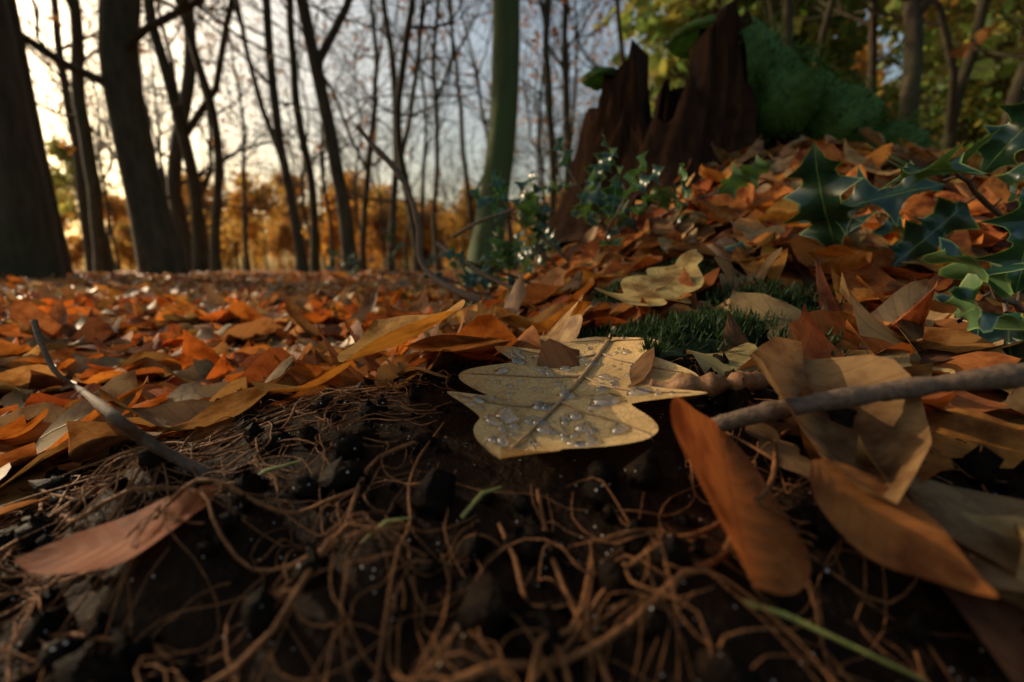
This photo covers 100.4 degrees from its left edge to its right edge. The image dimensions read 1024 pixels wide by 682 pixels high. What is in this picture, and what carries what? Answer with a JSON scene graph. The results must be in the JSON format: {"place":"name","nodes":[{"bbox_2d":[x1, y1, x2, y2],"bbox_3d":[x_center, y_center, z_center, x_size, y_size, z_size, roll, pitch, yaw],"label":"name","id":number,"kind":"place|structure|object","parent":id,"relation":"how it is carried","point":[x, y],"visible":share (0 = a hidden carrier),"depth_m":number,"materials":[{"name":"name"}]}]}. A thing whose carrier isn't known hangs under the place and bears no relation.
{"place":"outdoors","nodes":[
{"label":"outdoors","id":0,"kind":"place"},
{"bbox_2d":[17,0,902,269],"label":"sky","id":1,"kind":"structure","parent":0,"point":[271,264],"materials":[{"name":"white"}]},
{"bbox_2d":[0,210,1023,681],"bbox_3d":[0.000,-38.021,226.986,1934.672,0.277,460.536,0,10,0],"label":"ground","id":2,"kind":"structure","parent":0,"point":[176,580],"depth_m":0.08,"materials":[{"name":"soil"}]},
{"bbox_2d":[0,0,66,278],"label":"tree","id":3,"kind":"object","parent":2,"relation":"on","point":[30,246],"visible":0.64,"depth_m":2.30,"materials":[{"name":"brown plant"}]},
{"bbox_2d":[7,0,73,273],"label":"tree","id":4,"kind":"object","parent":2,"relation":"on","point":[17,24],"visible":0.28,"depth_m":4.06,"materials":[{"name":"brown plant"}]},
{"bbox_2d":[66,234,84,269],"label":"shrub","id":5,"kind":"object","parent":2,"relation":"on","point":[76,256],"visible":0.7,"depth_m":58.14,"materials":[{"name":"orange plant"}]},
{"bbox_2d":[45,133,111,258],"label":"tree","id":6,"kind":"object","parent":2,"relation":"on","point":[63,211],"visible":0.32,"depth_m":57.83,"materials":[{"name":"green plant"}]},
{"bbox_2d":[29,31,154,269],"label":"tree","id":7,"kind":"object","parent":2,"relation":"on","point":[114,243],"visible":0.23,"depth_m":40.33,"materials":[{"name":"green plant"}]},
{"bbox_2d":[22,0,169,271],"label":"tree","id":8,"kind":"object","parent":2,"relation":"on","point":[82,195],"visible":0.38,"depth_m":14.21,"materials":[{"name":"brown plant"}]},
{"bbox_2d":[70,193,129,266],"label":"tree","id":9,"kind":"object","parent":2,"relation":"on","point":[118,208],"visible":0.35,"depth_m":80.80,"materials":[{"name":"orange plant"}]},
{"bbox_2d":[20,0,209,234],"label":"tree","id":10,"kind":"object","parent":2,"relation":"on","point":[59,103],"visible":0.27,"depth_m":23.49,"materials":[{"name":"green plant"}]},
{"bbox_2d":[14,485,218,574],"bbox_3d":[-0.081,0.038,0.089,0.034,0.011,0.022,0,10,0],"label":"leaf","id":11,"kind":"object","parent":2,"relation":"on","point":[105,545],"visible":1,"depth_m":0.09,"materials":[{"name":"plant"}]},
{"bbox_2d":[111,219,136,269],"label":"shrub","id":12,"kind":"object","parent":2,"relation":"on","point":[125,249],"visible":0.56,"depth_m":46.50,"materials":[{"name":"orange plant"}]},
{"bbox_2d":[21,0,227,231],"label":"tree","id":13,"kind":"object","parent":2,"relation":"on","point":[159,136],"visible":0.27,"depth_m":33.20,"materials":[{"name":"brown plant"}]},
{"bbox_2d":[33,0,222,270],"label":"tree","id":14,"kind":"object","parent":2,"relation":"on","point":[104,188],"visible":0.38,"depth_m":23.85,"materials":[{"name":"brown plant"}]},
{"bbox_2d":[18,0,237,189],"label":"tree","id":15,"kind":"object","parent":2,"relation":"on","point":[161,113],"visible":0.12,"depth_m":33.52,"materials":[{"name":"brown plant"}]},
{"bbox_2d":[18,0,243,234],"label":"tree","id":16,"kind":"object","parent":2,"relation":"on","point":[152,128],"visible":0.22,"depth_m":38.01,"materials":[{"name":"brown plant"}]},
{"bbox_2d":[26,0,299,270],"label":"tree","id":17,"kind":"object","parent":2,"relation":"on","point":[171,61],"visible":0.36,"depth_m":19.98,"materials":[{"name":"brown plant"}]},
{"bbox_2d":[30,0,296,270],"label":"tree","id":18,"kind":"object","parent":2,"relation":"on","point":[175,183],"visible":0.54,"depth_m":10.82,"materials":[{"name":"brown plant"}]},
{"bbox_2d":[21,0,316,272],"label":"tree","id":19,"kind":"object","parent":2,"relation":"on","point":[101,256],"visible":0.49,"depth_m":8.30,"materials":[{"name":"brown plant"}]},
{"bbox_2d":[48,0,302,271],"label":"tree","id":20,"kind":"object","parent":2,"relation":"on","point":[215,250],"visible":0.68,"depth_m":6.56,"materials":[{"name":"brown plant"}]},
{"bbox_2d":[19,0,383,272],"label":"tree","id":21,"kind":"object","parent":2,"relation":"on","point":[199,254],"visible":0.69,"depth_m":6.95,"materials":[{"name":"brown plant"}]},
{"bbox_2d":[23,0,412,274],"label":"tree","id":22,"kind":"object","parent":2,"relation":"on","point":[158,247],"visible":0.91,"depth_m":4.54,"materials":[{"name":"brown plant"}]},
{"bbox_2d":[35,0,409,272],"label":"tree","id":23,"kind":"object","parent":2,"relation":"on","point":[277,139],"visible":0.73,"depth_m":6.15,"materials":[{"name":"brown plant"}]},
{"bbox_2d":[162,95,285,269],"bbox_3d":[-25.150,-13.946,38.448,9.711,15.664,6.970,-3,10,-15],"label":"tree","id":24,"kind":"object","parent":2,"relation":"on","point":[234,246],"visible":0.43,"depth_m":38.62,"materials":[{"name":"brown plant"}]},
{"bbox_2d":[166,0,318,270],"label":"tree","id":25,"kind":"object","parent":2,"relation":"on","point":[247,266],"visible":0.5,"depth_m":23.66,"materials":[{"name":"brown plant"}]},
{"bbox_2d":[206,170,287,270],"bbox_3d":[-23.347,-10.263,37.399,6.517,8.903,5.937,4,10,23],"label":"tree","id":26,"kind":"object","parent":2,"relation":"on","point":[252,236],"visible":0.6,"depth_m":37.12,"materials":[{"name":"orange plant"}]},
{"bbox_2d":[0,268,498,300],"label":"fallen leaves","id":27,"kind":"object","parent":2,"relation":"on","point":[291,283],"visible":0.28,"depth_m":1.48,"materials":[{"name":"plant"}]},
{"bbox_2d":[98,0,429,270],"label":"tree","id":28,"kind":"object","parent":2,"relation":"on","point":[322,158],"visible":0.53,"depth_m":27.98,"materials":[{"name":"brown plant"}]},
{"bbox_2d":[251,220,293,269],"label":"shrub","id":29,"kind":"object","parent":2,"relation":"on","point":[278,235],"visible":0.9,"depth_m":64.29,"materials":[{"name":"orange plant"}]},
{"bbox_2d":[269,170,309,263],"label":"tree","id":30,"kind":"object","parent":2,"relation":"on","point":[300,208],"visible":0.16,"depth_m":75.31,"materials":[{"name":"orange plant"}]},
{"bbox_2d":[66,270,518,278],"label":"fallen leaves","id":31,"kind":"object","parent":2,"relation":"on","point":[116,275],"visible":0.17,"depth_m":4.16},
{"bbox_2d":[102,0,484,271],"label":"tree","id":32,"kind":"object","parent":2,"relation":"on","point":[315,261],"visible":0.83,"depth_m":6.93,"materials":[{"name":"brown plant"}]},
{"bbox_2d":[249,360,352,391],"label":"leaf","id":33,"kind":"object","parent":2,"relation":"on","point":[333,372],"visible":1,"depth_m":0.13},
{"bbox_2d":[248,109,353,269],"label":"tree","id":34,"kind":"object","parent":2,"relation":"on","point":[294,174],"visible":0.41,"depth_m":46.60,"materials":[{"name":"brown plant"}]},
{"bbox_2d":[211,2,406,269],"bbox_3d":[-16.044,-16.915,35.400,15.850,22.766,10.960,-2,10,-14],"label":"tree","id":35,"kind":"object","parent":2,"relation":"on","point":[302,192],"visible":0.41,"depth_m":35.43,"materials":[{"name":"brown plant"}]},
{"bbox_2d":[253,92,380,270],"bbox_3d":[-14.245,-12.399,32.610,10.685,14.738,7.628,-5,11,-29],"label":"tree","id":36,"kind":"object","parent":2,"relation":"on","point":[322,205],"visible":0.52,"depth_m":32.46,"materials":[{"name":"brown plant"}]},
{"bbox_2d":[302,190,372,269],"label":"tree","id":37,"kind":"object","parent":2,"relation":"on","point":[325,244],"visible":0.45,"depth_m":41.40,"materials":[{"name":"orange plant"}]},
{"bbox_2d":[244,0,454,270],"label":"tree","id":38,"kind":"object","parent":2,"relation":"on","point":[367,165],"visible":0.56,"depth_m":18.59,"materials":[{"name":"brown plant"}]},
{"bbox_2d":[280,16,441,248],"bbox_3d":[-12.229,-16.917,36.424,15.617,22.430,10.799,0,10,-1],"label":"tree","id":39,"kind":"object","parent":2,"relation":"on","point":[357,174],"visible":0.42,"depth_m":36.56,"materials":[{"name":"brown plant"}]},
{"bbox_2d":[303,68,418,269],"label":"tree","id":40,"kind":"object","parent":2,"relation":"on","point":[382,234],"visible":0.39,"depth_m":42.80,"materials":[{"name":"brown plant"}]},
{"bbox_2d":[203,0,563,244],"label":"tree","id":41,"kind":"object","parent":2,"relation":"on","point":[469,199],"visible":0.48,"depth_m":16.06,"materials":[{"name":"brown plant"}]},
{"bbox_2d":[361,183,412,268],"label":"tree","id":42,"kind":"object","parent":2,"relation":"on","point":[387,197],"visible":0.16,"depth_m":48.79,"materials":[{"name":"orange plant"}]},
{"bbox_2d":[366,203,411,266],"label":"shrub","id":43,"kind":"object","parent":2,"relation":"on","point":[375,245],"visible":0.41,"depth_m":45.42,"materials":[{"name":"orange plant"}]},
{"bbox_2d":[346,15,468,269],"bbox_3d":[-7.113,-12.041,28.449,10.570,15.182,7.309,9,13,43],"label":"tree","id":44,"kind":"object","parent":2,"relation":"on","point":[405,246],"visible":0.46,"depth_m":27.40,"materials":[{"name":"brown plant"}]},
{"bbox_2d":[280,0,535,272],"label":"tree","id":45,"kind":"object","parent":2,"relation":"on","point":[346,227],"visible":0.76,"depth_m":6.14,"materials":[{"name":"brown plant"}]},
{"bbox_2d":[296,0,529,271],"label":"tree","id":46,"kind":"object","parent":2,"relation":"on","point":[397,113],"visible":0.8,"depth_m":7.05,"materials":[{"name":"brown plant"}]},
{"bbox_2d":[356,0,490,256],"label":"tree","id":47,"kind":"object","parent":2,"relation":"on","point":[422,207],"visible":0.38,"depth_m":31.01,"materials":[{"name":"brown plant"}]},
{"bbox_2d":[403,206,457,269],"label":"shrub","id":48,"kind":"object","parent":2,"relation":"on","point":[428,230],"visible":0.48,"depth_m":49.69,"materials":[{"name":"orange plant"}]},
{"bbox_2d":[319,0,558,271],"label":"tree","id":49,"kind":"object","parent":2,"relation":"on","point":[437,264],"visible":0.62,"depth_m":10.10,"materials":[{"name":"brown plant"}]},
{"bbox_2d":[398,117,481,268],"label":"tree","id":50,"kind":"object","parent":2,"relation":"on","point":[463,237],"visible":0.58,"depth_m":46.74,"materials":[{"name":"brown plant"}]},
{"bbox_2d":[436,187,476,269],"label":"shrub","id":51,"kind":"object","parent":2,"relation":"on","point":[459,241],"visible":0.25,"depth_m":51.62,"materials":[{"name":"orange plant"}]},
{"bbox_2d":[344,0,589,271],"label":"tree","id":52,"kind":"object","parent":2,"relation":"on","point":[510,236],"visible":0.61,"depth_m":8.81,"materials":[{"name":"brown plant"}]},
{"bbox_2d":[417,53,542,185],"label":"tree","id":53,"kind":"object","parent":2,"relation":"on","point":[474,136],"visible":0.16,"depth_m":51.94,"materials":[{"name":"brown plant"}]},
{"bbox_2d":[466,0,519,274],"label":"tree","id":54,"kind":"object","parent":2,"relation":"on","point":[501,140],"visible":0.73,"depth_m":4.34,"materials":[{"name":"green plant"}]},
{"bbox_2d":[0,127,1023,681],"bbox_3d":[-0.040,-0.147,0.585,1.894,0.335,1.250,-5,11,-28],"label":"fallen leaves","id":55,"kind":"object","parent":2,"relation":"on","point":[900,437],"visible":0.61,"depth_m":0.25,"materials":[{"name":"plant"}]},
{"bbox_2d":[30,319,213,477],"bbox_3d":[-0.172,0.017,0.170,0.215,0.036,0.020,7,12,36],"label":"twig","id":56,"kind":"object","parent":55,"relation":"on","point":[128,428],"visible":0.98,"depth_m":0.11,"materials":[{"name":"wood"}]},
{"bbox_2d":[337,300,464,361],"bbox_3d":[-0.042,-0.005,0.166,0.049,0.021,0.060,0,10,0],"label":"leaf","id":57,"kind":"object","parent":55,"relation":"on","point":[379,335],"visible":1,"depth_m":0.15,"materials":[{"name":"plant"}]},
{"bbox_2d":[356,125,490,303],"bbox_3d":[-0.036,-0.122,0.397,0.303,0.198,0.077,9,13,44],"label":"twig","id":58,"kind":"object","parent":55,"relation":"on","point":[429,273],"visible":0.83,"depth_m":0.46,"materials":[{"name":"wood"}]},
{"bbox_2d":[406,335,511,351],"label":"dead leaf","id":59,"kind":"object","parent":55,"relation":"on","point":[453,343],"visible":1,"depth_m":0.18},
{"bbox_2d":[435,241,512,289],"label":"twig","id":60,"kind":"object","parent":55,"relation":"on","point":[474,268],"visible":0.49,"depth_m":0.41,"materials":[{"name":"wood"}]},
{"bbox_2d":[518,302,582,345],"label":"dead leaf","id":61,"kind":"object","parent":55,"relation":"on","point":[566,327],"visible":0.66,"depth_m":0.21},
{"bbox_2d":[569,227,642,273],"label":"dead leaf","id":62,"kind":"object","parent":55,"relation":"on","point":[590,249],"visible":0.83,"depth_m":0.45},
{"bbox_2d":[594,249,703,305],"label":"dead leaf","id":63,"kind":"object","parent":55,"relation":"on","point":[635,288],"visible":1,"depth_m":0.26,"materials":[{"name":"plant"}]},
{"bbox_2d":[326,88,1023,362],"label":"holly","id":64,"kind":"object","parent":55,"relation":"on","point":[826,212],"depth_m":0.28,"materials":[{"name":"plant"}]},
{"bbox_2d":[837,483,1023,591],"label":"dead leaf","id":65,"kind":"object","parent":55,"relation":"on","point":[991,573],"visible":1,"depth_m":0.08,"materials":[{"name":"plant"}]},
{"bbox_2d":[908,476,1022,573],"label":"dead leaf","id":66,"kind":"object","parent":65,"relation":"on","point":[945,506],"visible":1,"depth_m":0.09,"materials":[{"name":"plant"}]},
{"bbox_2d":[911,375,1007,413],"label":"beech leaf","id":67,"kind":"object","parent":55,"relation":"on","point":[965,400],"visible":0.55,"depth_m":0.13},
{"bbox_2d":[0,350,1023,681],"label":"soil crumbs","id":68,"kind":"object","parent":2,"relation":"on","point":[486,602],"visible":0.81,"depth_m":0.08,"materials":[{"name":"soil"}]},
{"bbox_2d":[0,358,1023,681],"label":"fine roots","id":69,"kind":"object","parent":2,"relation":"on","point":[534,666],"visible":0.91,"depth_m":0.08,"materials":[{"name":"plant"}]},
{"bbox_2d":[414,0,624,194],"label":"tree","id":70,"kind":"object","parent":2,"relation":"on","point":[564,60],"visible":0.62,"depth_m":7.99,"materials":[{"name":"brown plant"}]},
{"bbox_2d":[441,0,608,219],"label":"tree","id":71,"kind":"object","parent":2,"relation":"on","point":[539,151],"visible":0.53,"depth_m":16.80,"materials":[{"name":"brown plant"}]},
{"bbox_2d":[487,9,589,262],"bbox_3d":[3.127,-17.458,40.257,9.891,22.229,13.781,3,10,15],"label":"tree","id":72,"kind":"object","parent":2,"relation":"on","point":[526,139],"visible":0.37,"depth_m":39.07,"materials":[{"name":"brown plant"}]},
{"bbox_2d":[459,0,622,197],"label":"tree","id":73,"kind":"object","parent":2,"relation":"on","point":[575,88],"visible":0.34,"depth_m":19.16,"materials":[{"name":"brown plant"}]},
{"bbox_2d":[261,0,832,271],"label":"tree","id":74,"kind":"object","parent":2,"relation":"on","point":[395,179],"visible":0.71,"depth_m":8.68,"materials":[{"name":"brown plant"}]},
{"bbox_2d":[484,0,666,150],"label":"tree","id":75,"kind":"object","parent":2,"relation":"on","point":[571,29],"visible":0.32,"depth_m":30.38,"materials":[{"name":"brown plant"}]},
{"bbox_2d":[447,337,706,459],"bbox_3d":[0.022,0.013,0.148,0.085,0.017,0.096,0,10,0],"label":"oak leaf","id":76,"kind":"object","parent":2,"relation":"on","point":[624,411],"visible":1,"depth_m":0.14,"materials":[{"name":"plant"}]},
{"bbox_2d":[452,343,674,449],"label":"water drops","id":77,"kind":"object","parent":76,"relation":"on","point":[511,416],"visible":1,"depth_m":0.13,"materials":[{"name":"liquid"}]},
{"bbox_2d":[457,326,689,448],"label":"leaf veins","id":78,"kind":"object","parent":76,"relation":"on","point":[598,354],"visible":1,"depth_m":0.15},
{"bbox_2d":[437,0,716,260],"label":"tree","id":79,"kind":"object","parent":2,"relation":"on","point":[545,7],"visible":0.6,"depth_m":6.11,"materials":[{"name":"brown plant"}]},
{"bbox_2d":[258,460,927,681],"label":"grass blades","id":80,"kind":"object","parent":2,"relation":"on","point":[774,611],"visible":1,"depth_m":0.07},
{"bbox_2d":[520,0,685,152],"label":"tree","id":81,"kind":"object","parent":2,"relation":"on","point":[620,38],"visible":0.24,"depth_m":8.77,"materials":[{"name":"brown plant"}]},
{"bbox_2d":[528,0,757,250],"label":"stump","id":82,"kind":"object","parent":2,"relation":"on","point":[704,109],"visible":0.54,"depth_m":0.58,"materials":[{"name":"brown wood"}]},
{"bbox_2d":[582,66,616,90],"bbox_3d":[0.136,-0.400,0.644,0.059,0.020,0.062,0,10,0],"label":"stump moss cap","id":83,"kind":"object","parent":82,"relation":"on","point":[592,79],"visible":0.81,"depth_m":0.64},
{"bbox_2d":[666,15,740,59],"bbox_3d":[0.296,-0.448,0.624,0.133,0.023,0.100,0,10,0],"label":"stump moss cap","id":84,"kind":"object","parent":82,"relation":"attached to","point":[681,41],"visible":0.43,"depth_m":0.62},
{"bbox_2d":[742,16,930,150],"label":"moss","id":85,"kind":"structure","parent":82,"relation":"attached to","point":[771,113],"depth_m":0.59,"materials":[{"name":"plant"}]},
{"bbox_2d":[738,0,951,149],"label":"stump moss fuzz","id":86,"kind":"object","parent":82,"relation":"attached to","point":[884,114],"visible":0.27,"depth_m":0.58,"materials":[{"name":"plant"}]},
{"bbox_2d":[635,333,768,360],"bbox_3d":[0.093,0.002,0.210,0.105,0.015,0.064,0,10,0],"label":"moss cushion","id":87,"kind":"object","parent":2,"relation":"on","point":[674,353],"visible":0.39,"depth_m":0.19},
{"bbox_2d":[649,371,771,400],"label":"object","id":88,"kind":"object","parent":2,"relation":"on","point":[712,385],"visible":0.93,"depth_m":0.14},
{"bbox_2d":[581,0,865,87],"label":"tree","id":89,"kind":"object","parent":2,"relation":"on","point":[787,11],"visible":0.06,"depth_m":6.60,"materials":[{"name":"brown plant"}]},
{"bbox_2d":[576,253,880,361],"bbox_3d":[0.117,-0.028,0.252,0.183,0.058,0.203,0,10,0],"label":"moss","id":90,"kind":"object","parent":2,"relation":"on","point":[708,323],"visible":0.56,"depth_m":0.21,"materials":[{"name":"plant"}]},
{"bbox_2d":[671,396,810,594],"bbox_3d":[0.045,0.027,0.085,0.030,0.028,0.030,-5,11,-29],"label":"beech leaf","id":91,"kind":"object","parent":2,"relation":"on","point":[768,544],"visible":1,"depth_m":0.09,"materials":[{"name":"plant"}]},
{"bbox_2d":[593,0,891,114],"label":"tree","id":92,"kind":"object","parent":2,"relation":"on","point":[666,27],"visible":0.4,"depth_m":15.11,"materials":[{"name":"green plant"}]},
{"bbox_2d":[610,0,898,97],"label":"tree","id":93,"kind":"object","parent":2,"relation":"on","point":[836,47],"visible":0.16,"depth_m":16.02,"materials":[{"name":"green plant"}]},
{"bbox_2d":[584,0,950,95],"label":"tree","id":94,"kind":"object","parent":2,"relation":"on","point":[828,15],"visible":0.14,"depth_m":8.20,"materials":[{"name":"green plant"}]},
{"bbox_2d":[745,423,811,479],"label":"oak leaf","id":95,"kind":"object","parent":2,"relation":"on","point":[791,457],"visible":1,"depth_m":0.11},
{"bbox_2d":[760,0,932,125],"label":"tree","id":96,"kind":"object","parent":2,"relation":"on","point":[914,11],"visible":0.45,"depth_m":6.17,"materials":[{"name":"brown plant"}]},
{"bbox_2d":[832,36,897,124],"bbox_3d":[27.265,-14.311,35.766,9.456,19.050,8.684,-5,11,-29],"label":"tree","id":97,"kind":"object","parent":2,"relation":"on","point":[863,53],"visible":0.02,"depth_m":31.79,"materials":[{"name":"green plant"}]},
{"bbox_2d":[711,363,1023,431],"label":"twig","id":98,"kind":"object","parent":2,"relation":"on","point":[1005,376],"visible":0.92,"depth_m":0.10,"materials":[{"name":"wood"}]},
{"bbox_2d":[808,0,968,91],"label":"tree","id":99,"kind":"object","parent":2,"relation":"on","point":[871,23],"visible":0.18,"depth_m":10.03,"materials":[{"name":"brown plant"}]},
{"bbox_2d":[778,0,1023,149],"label":"tree","id":100,"kind":"object","parent":2,"relation":"on","point":[955,93],"visible":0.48,"depth_m":7.34,"materials":[{"name":"brown plant"}]},
{"bbox_2d":[810,459,997,597],"bbox_3d":[0.069,0.032,0.079,0.023,0.010,0.022,5,11,27],"label":"beech leaf","id":101,"kind":"object","parent":2,"relation":"on","point":[903,535],"visible":1,"depth_m":0.08,"materials":[{"name":"plant"}]},
{"bbox_2d":[834,0,1023,110],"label":"tree","id":102,"kind":"object","parent":2,"relation":"on","point":[1014,55],"visible":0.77,"depth_m":6.74,"materials":[{"name":"brown plant"}]},
{"bbox_2d":[862,0,1005,149],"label":"tree","id":103,"kind":"object","parent":2,"relation":"on","point":[893,4],"visible":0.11,"depth_m":29.41,"materials":[{"name":"green plant"}]},
{"bbox_2d":[877,0,1023,149],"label":"tree","id":104,"kind":"object","parent":2,"relation":"on","point":[952,18],"visible":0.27,"depth_m":15.47,"materials":[{"name":"green plant"}]},
{"bbox_2d":[891,0,1023,124],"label":"tree","id":105,"kind":"object","parent":2,"relation":"on","point":[966,110],"visible":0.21,"depth_m":21.80,"materials":[{"name":"green plant"}]},
{"bbox_2d":[892,0,1023,157],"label":"tree","id":106,"kind":"object","parent":2,"relation":"on","point":[992,117],"visible":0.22,"depth_m":26.85,"materials":[{"name":"green plant"}]},
{"bbox_2d":[947,0,1023,124],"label":"tree","id":107,"kind":"object","parent":2,"relation":"on","point":[1015,95],"visible":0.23,"depth_m":6.62,"materials":[{"name":"brown plant"}]},
{"bbox_2d":[958,0,1023,78],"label":"tree","id":108,"kind":"object","parent":2,"relation":"on","point":[1009,68],"visible":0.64,"depth_m":8.53,"materials":[{"name":"green plant"}]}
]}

